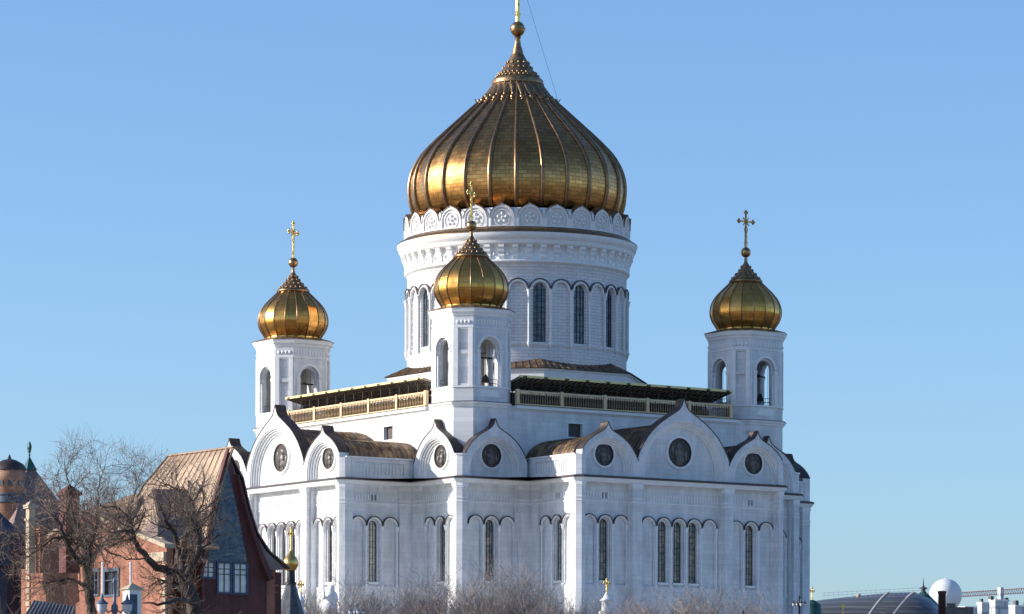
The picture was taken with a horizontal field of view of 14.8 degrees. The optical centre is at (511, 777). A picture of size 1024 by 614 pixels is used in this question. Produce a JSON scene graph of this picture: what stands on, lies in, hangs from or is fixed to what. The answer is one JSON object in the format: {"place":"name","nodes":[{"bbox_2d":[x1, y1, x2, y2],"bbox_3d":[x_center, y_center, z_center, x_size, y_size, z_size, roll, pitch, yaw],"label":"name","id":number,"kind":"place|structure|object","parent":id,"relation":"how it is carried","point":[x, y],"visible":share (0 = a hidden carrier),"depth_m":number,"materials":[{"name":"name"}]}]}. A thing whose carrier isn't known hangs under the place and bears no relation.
{"place":"outdoors","nodes":[
{"label":"outdoors","id":0,"kind":"place"},
{"bbox_2d":[26,600,74,613],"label":"pavilion","id":1,"kind":"structure","parent":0,"point":[39,607],"depth_m":183.57,"materials":[{"name":"grey metal"}]},
{"bbox_2d":[0,0,1023,606],"label":"sky","id":2,"kind":"structure","parent":0,"point":[159,158],"materials":[{"name":"blue"}]},
{"bbox_3d":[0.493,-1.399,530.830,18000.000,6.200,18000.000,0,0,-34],"label":"ground","id":3,"kind":"structure","parent":0,"visible":0},
{"bbox_2d":[0,589,36,613],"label":"bare tree","id":4,"kind":"object","parent":3,"relation":"on","point":[12,607],"visible":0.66,"depth_m":206.48,"materials":[{"name":"brown plant"}]},
{"bbox_2d":[0,441,58,613],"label":"turreted house","id":5,"kind":"structure","parent":3,"relation":"on","point":[21,471],"depth_m":348.63,"materials":[{"name":"orange brick"}]},
{"bbox_2d":[8,480,13,485],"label":"turret window","id":6,"kind":"structure","parent":5,"relation":"in","point":[9,481],"depth_m":348.70,"materials":[{"name":"grey glass"}]},
{"bbox_2d":[51,575,97,611],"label":"bare tree","id":7,"kind":"object","parent":3,"relation":"on","point":[73,595],"visible":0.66,"depth_m":219.36,"materials":[{"name":"brown plant"}]},
{"bbox_2d":[0,424,195,613],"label":"bare tree","id":8,"kind":"object","parent":3,"relation":"on","point":[84,560],"visible":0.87,"depth_m":223.97,"materials":[{"name":"brown plant"}]},
{"bbox_2d":[101,562,103,596],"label":"mast","id":9,"kind":"object","parent":3,"relation":"on","point":[102,563],"visible":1,"depth_m":164.97,"materials":[{"name":"white metal"}]},
{"bbox_2d":[96,577,132,613],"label":"street lamp","id":10,"kind":"object","parent":3,"relation":"on","point":[126,603],"visible":1,"depth_m":149.93,"materials":[{"name":"white metal"}]},
{"bbox_2d":[129,562,131,583],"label":"mast","id":11,"kind":"object","parent":3,"relation":"on","point":[130,563],"visible":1,"depth_m":164.97,"materials":[{"name":"white metal"}]},
{"bbox_2d":[119,583,144,613],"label":"white kiosk","id":12,"kind":"object","parent":3,"relation":"on","point":[132,591],"visible":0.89,"depth_m":159.78,"materials":[{"name":"paint"}]},
{"bbox_2d":[49,449,243,613],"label":"bare tree","id":13,"kind":"object","parent":3,"relation":"on","point":[182,572],"visible":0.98,"depth_m":210.77,"materials":[{"name":"brown plant"}]},
{"bbox_2d":[21,446,290,613],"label":"brick house","id":14,"kind":"structure","parent":3,"relation":"on","point":[243,577],"depth_m":330.76,"materials":[{"name":"red brick"}]},
{"bbox_2d":[0,523,49,547],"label":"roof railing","id":15,"kind":"object","parent":14,"relation":"on","point":[21,534],"visible":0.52,"depth_m":318.16,"materials":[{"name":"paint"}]},
{"bbox_2d":[92,568,99,595],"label":"window","id":16,"kind":"structure","parent":14,"relation":"in","point":[97,579],"depth_m":334.85,"materials":[{"name":"grey glass"}]},
{"bbox_2d":[104,567,119,596],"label":"window","id":17,"kind":"structure","parent":14,"relation":"in","point":[108,586],"depth_m":333.06,"materials":[{"name":"grey glass"}]},
{"bbox_2d":[201,561,215,578],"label":"window","id":18,"kind":"structure","parent":14,"relation":"in","point":[210,573],"depth_m":328.85,"materials":[{"name":"glass"}]},
{"bbox_2d":[216,561,231,593],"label":"window","id":19,"kind":"structure","parent":14,"relation":"in","point":[223,569],"depth_m":329.58,"materials":[{"name":"glass"}]},
{"bbox_2d":[232,562,247,594],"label":"window","id":20,"kind":"structure","parent":14,"relation":"in","point":[239,569],"depth_m":330.46,"materials":[{"name":"glass"}]},
{"bbox_2d":[281,527,303,613],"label":"chapel","id":21,"kind":"structure","parent":3,"relation":"on","point":[290,602],"depth_m":419.40,"materials":[{"name":"grey metal"}]},
{"bbox_2d":[297,580,305,613],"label":"pinnacle cross","id":22,"kind":"object","parent":3,"relation":"on","point":[302,599],"visible":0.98,"depth_m":439.81,"materials":[{"name":"gold metal"}]},
{"bbox_2d":[282,580,359,613],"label":"bare tree","id":23,"kind":"object","parent":3,"relation":"on","point":[317,610],"visible":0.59,"depth_m":448.28,"materials":[{"name":"brown plant"}]},
{"bbox_2d":[281,560,402,613],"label":"bare tree","id":24,"kind":"object","parent":3,"relation":"on","point":[371,603],"visible":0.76,"depth_m":451.55,"materials":[{"name":"brown plant"}]},
{"bbox_2d":[348,602,364,613],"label":"street lamp","id":25,"kind":"object","parent":3,"relation":"on","point":[356,611],"visible":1,"depth_m":259.91,"materials":[{"name":"grey paint"}]},
{"bbox_2d":[331,590,389,613],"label":"bare tree","id":26,"kind":"object","parent":3,"relation":"on","point":[361,606],"visible":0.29,"depth_m":458.37,"materials":[{"name":"brown plant"}]},
{"bbox_2d":[386,596,434,613],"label":"bare tree","id":27,"kind":"object","parent":3,"relation":"on","point":[409,607],"visible":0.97,"depth_m":409.87,"materials":[{"name":"brown plant"}]},
{"bbox_2d":[373,557,504,613],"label":"bare tree","id":28,"kind":"object","parent":3,"relation":"on","point":[409,600],"visible":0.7,"depth_m":453.39,"materials":[{"name":"brown plant"}]},
{"bbox_2d":[388,601,502,613],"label":"bare tree","id":29,"kind":"object","parent":3,"relation":"on","point":[438,612],"visible":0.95,"depth_m":409.34,"materials":[{"name":"brown plant"}]},
{"bbox_2d":[406,549,536,613],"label":"bare tree","id":30,"kind":"object","parent":3,"relation":"on","point":[461,606],"visible":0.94,"depth_m":449.54,"materials":[{"name":"brown plant"}]},
{"bbox_2d":[428,562,537,613],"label":"bare tree","id":31,"kind":"object","parent":3,"relation":"on","point":[478,595],"visible":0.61,"depth_m":451.07,"materials":[{"name":"brown plant"}]},
{"bbox_2d":[465,592,505,613],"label":"bare tree","id":32,"kind":"object","parent":3,"relation":"on","point":[477,606],"visible":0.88,"depth_m":416.12,"materials":[{"name":"brown plant"}]},
{"bbox_2d":[226,0,813,613],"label":"cathedral","id":33,"kind":"structure","parent":3,"relation":"on","point":[520,412],"depth_m":507.43,"materials":[{"name":"white stone"}]},
{"bbox_2d":[274,529,275,571],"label":"window","id":34,"kind":"structure","parent":33,"relation":"in","point":[274,529],"depth_m":512.96,"materials":[{"name":"grey glass"}]},
{"bbox_2d":[283,528,285,585],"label":"window","id":35,"kind":"structure","parent":33,"relation":"in","point":[284,537],"depth_m":511.08,"materials":[{"name":"grey glass"}]},
{"bbox_2d":[293,527,294,574],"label":"window","id":36,"kind":"structure","parent":33,"relation":"in","point":[293,527],"depth_m":508.97,"materials":[{"name":"grey glass"}]},
{"bbox_2d":[330,523,331,581],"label":"window","id":37,"kind":"structure","parent":33,"relation":"in","point":[330,523],"depth_m":501.56,"materials":[{"name":"grey glass"}]},
{"bbox_2d":[368,521,375,581],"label":"window","id":38,"kind":"structure","parent":33,"relation":"in","point":[372,526],"depth_m":499.98,"materials":[{"name":"grey glass"}]},
{"bbox_2d":[423,289,428,346],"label":"drum window","id":39,"kind":"structure","parent":33,"relation":"in","point":[426,301],"depth_m":523.08,"materials":[{"name":"grey glass"}]},
{"bbox_2d":[442,522,444,580],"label":"window","id":40,"kind":"structure","parent":33,"relation":"in","point":[443,531],"depth_m":498.88,"materials":[{"name":"grey glass"}]},
{"bbox_2d":[485,520,492,580],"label":"window","id":41,"kind":"structure","parent":33,"relation":"in","point":[488,526],"depth_m":497.54,"materials":[{"name":"grey glass"}]},
{"bbox_2d":[533,283,545,341],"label":"drum window","id":42,"kind":"structure","parent":33,"relation":"in","point":[539,291],"depth_m":516.85,"materials":[{"name":"grey glass"}]},
{"bbox_2d":[558,520,561,579],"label":"window","id":43,"kind":"structure","parent":33,"relation":"in","point":[559,526],"depth_m":495.60,"materials":[{"name":"grey glass"}]},
{"bbox_2d":[574,285,583,343],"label":"drum window","id":44,"kind":"structure","parent":33,"relation":"in","point":[578,293],"depth_m":519.00,"materials":[{"name":"grey glass"}]},
{"bbox_2d":[599,519,605,579],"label":"window","id":45,"kind":"structure","parent":33,"relation":"in","point":[602,524],"depth_m":494.75,"materials":[{"name":"grey glass"}]},
{"bbox_2d":[606,290,610,347],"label":"drum window","id":46,"kind":"structure","parent":33,"relation":"in","point":[608,302],"depth_m":523.20,"materials":[{"name":"grey glass"}]},
{"bbox_2d":[658,522,664,582],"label":"window","id":47,"kind":"structure","parent":33,"relation":"in","point":[661,527],"depth_m":499.85,"materials":[{"name":"grey glass"}]},
{"bbox_2d":[673,522,679,582],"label":"window","id":48,"kind":"structure","parent":33,"relation":"in","point":[676,530],"depth_m":501.20,"materials":[{"name":"grey glass"}]},
{"bbox_2d":[688,523,694,583],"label":"window","id":49,"kind":"structure","parent":33,"relation":"in","point":[691,531],"depth_m":502.55,"materials":[{"name":"black glass"}]},
{"bbox_2d":[745,526,751,585],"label":"window","id":50,"kind":"structure","parent":33,"relation":"in","point":[748,534],"depth_m":507.60,"materials":[{"name":"black glass"}]},
{"bbox_2d":[472,597,572,613],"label":"bare tree","id":51,"kind":"object","parent":3,"relation":"on","point":[520,609],"visible":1,"depth_m":406.48,"materials":[{"name":"brown plant"}]},
{"bbox_2d":[463,555,585,613],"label":"bare tree","id":52,"kind":"object","parent":3,"relation":"on","point":[512,602],"visible":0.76,"depth_m":449.92,"materials":[{"name":"brown plant"}]},
{"bbox_2d":[485,565,593,613],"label":"bare tree","id":53,"kind":"object","parent":3,"relation":"on","point":[558,610],"visible":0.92,"depth_m":445.38,"materials":[{"name":"brown plant"}]},
{"bbox_2d":[511,575,630,613],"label":"bare tree","id":54,"kind":"object","parent":3,"relation":"on","point":[586,609],"visible":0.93,"depth_m":446.34,"materials":[{"name":"brown plant"}]},
{"bbox_2d":[588,586,664,613],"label":"bare tree","id":55,"kind":"object","parent":3,"relation":"on","point":[631,601],"visible":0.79,"depth_m":435.49,"materials":[{"name":"brown plant"}]},
{"bbox_2d":[599,594,659,613],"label":"bare tree","id":56,"kind":"object","parent":3,"relation":"on","point":[630,609],"visible":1,"depth_m":398.48,"materials":[{"name":"brown plant"}]},
{"bbox_2d":[598,591,720,613],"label":"bare tree","id":57,"kind":"object","parent":3,"relation":"on","point":[700,610],"visible":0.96,"depth_m":415.35,"materials":[{"name":"brown plant"}]},
{"bbox_2d":[619,578,704,613],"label":"bare tree","id":58,"kind":"object","parent":3,"relation":"on","point":[651,603],"visible":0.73,"depth_m":433.93,"materials":[{"name":"brown plant"}]},
{"bbox_2d":[635,576,772,613],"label":"bare tree","id":59,"kind":"object","parent":3,"relation":"on","point":[685,610],"visible":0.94,"depth_m":428.94,"materials":[{"name":"brown plant"}]},
{"bbox_2d":[659,575,773,613],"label":"bare tree","id":60,"kind":"object","parent":3,"relation":"on","point":[748,612],"visible":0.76,"depth_m":431.46,"materials":[{"name":"brown plant"}]},
{"bbox_2d":[695,598,775,613],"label":"bare tree","id":61,"kind":"object","parent":3,"relation":"on","point":[733,610],"visible":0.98,"depth_m":411.60,"materials":[{"name":"brown plant"}]},
{"bbox_2d":[713,593,782,613],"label":"bare tree","id":62,"kind":"object","parent":3,"relation":"on","point":[739,606],"visible":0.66,"depth_m":437.46,"materials":[{"name":"brown plant"}]},
{"bbox_2d":[721,586,794,613],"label":"bare tree","id":63,"kind":"object","parent":3,"relation":"on","point":[738,611],"visible":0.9,"depth_m":433.05,"materials":[{"name":"brown plant"}]},
{"bbox_2d":[792,595,806,613],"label":"street lamp","id":64,"kind":"object","parent":3,"relation":"on","point":[799,604],"visible":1,"depth_m":299.93,"materials":[{"name":"paint"}]},
{"bbox_2d":[810,587,821,613],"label":"pinnacle cross","id":65,"kind":"object","parent":3,"relation":"on","point":[815,607],"visible":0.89,"depth_m":588.89,"materials":[{"name":"green metal"}]},
{"bbox_2d":[817,587,937,613],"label":"glazed hall","id":66,"kind":"structure","parent":3,"relation":"on","point":[899,602],"depth_m":639.96,"materials":[{"name":"grey glass"}]},
{"bbox_2d":[919,578,937,605],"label":"green domed tower","id":67,"kind":"structure","parent":3,"relation":"on","point":[923,592],"depth_m":699.38,"materials":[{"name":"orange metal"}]},
{"bbox_2d":[938,591,945,613],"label":"chimney stack","id":68,"kind":"object","parent":3,"relation":"on","point":[941,602],"visible":1,"depth_m":559.54,"materials":[{"name":"red brick"}]},
{"bbox_2d":[929,578,961,606],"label":"radome","id":69,"kind":"object","parent":3,"relation":"on","point":[951,588],"visible":0.57,"depth_m":1096.73,"materials":[{"name":"white plastic"}]},
{"bbox_2d":[946,603,973,613],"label":"dark block","id":70,"kind":"structure","parent":3,"relation":"on","point":[951,608],"depth_m":717.00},
{"bbox_2d":[960,606,976,613],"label":"white building","id":71,"kind":"structure","parent":3,"relation":"on","point":[975,610],"depth_m":949.40,"materials":[{"name":"paint"}]},
{"bbox_2d":[976,599,988,613],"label":"white building","id":72,"kind":"structure","parent":3,"relation":"on","point":[982,607],"depth_m":929.12,"materials":[{"name":"paint"}]},
{"bbox_2d":[962,588,1023,596],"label":"tower crane","id":73,"kind":"object","parent":3,"relation":"on","point":[1006,593],"visible":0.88,"depth_m":1499.92,"materials":[{"name":"red paint"}]},
{"bbox_2d":[988,587,1009,613],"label":"white building","id":74,"kind":"structure","parent":3,"relation":"on","point":[999,605],"depth_m":899.28,"materials":[{"name":"paint"}]},
{"bbox_2d":[1008,600,1023,613],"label":"white building","id":75,"kind":"structure","parent":3,"relation":"on","point":[1015,608],"depth_m":957.24,"materials":[{"name":"paint"}]},
{"label":"paved square","id":76,"kind":"structure","parent":0,"visible":0},
{"bbox_2d":[322,585,337,613],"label":"stone statue","id":77,"kind":"object","parent":76,"relation":"on","point":[330,589],"visible":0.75,"depth_m":477.35,"materials":[{"name":"white stone"}]},
{"bbox_2d":[381,575,456,613],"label":"bare tree","id":78,"kind":"object","parent":76,"relation":"on","point":[390,611],"visible":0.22,"depth_m":461.65,"materials":[{"name":"brown plant"}]},
{"bbox_2d":[599,578,614,613],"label":"pinnacle cross","id":79,"kind":"object","parent":76,"relation":"on","point":[609,599],"visible":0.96,"depth_m":454.58,"materials":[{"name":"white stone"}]}
]}

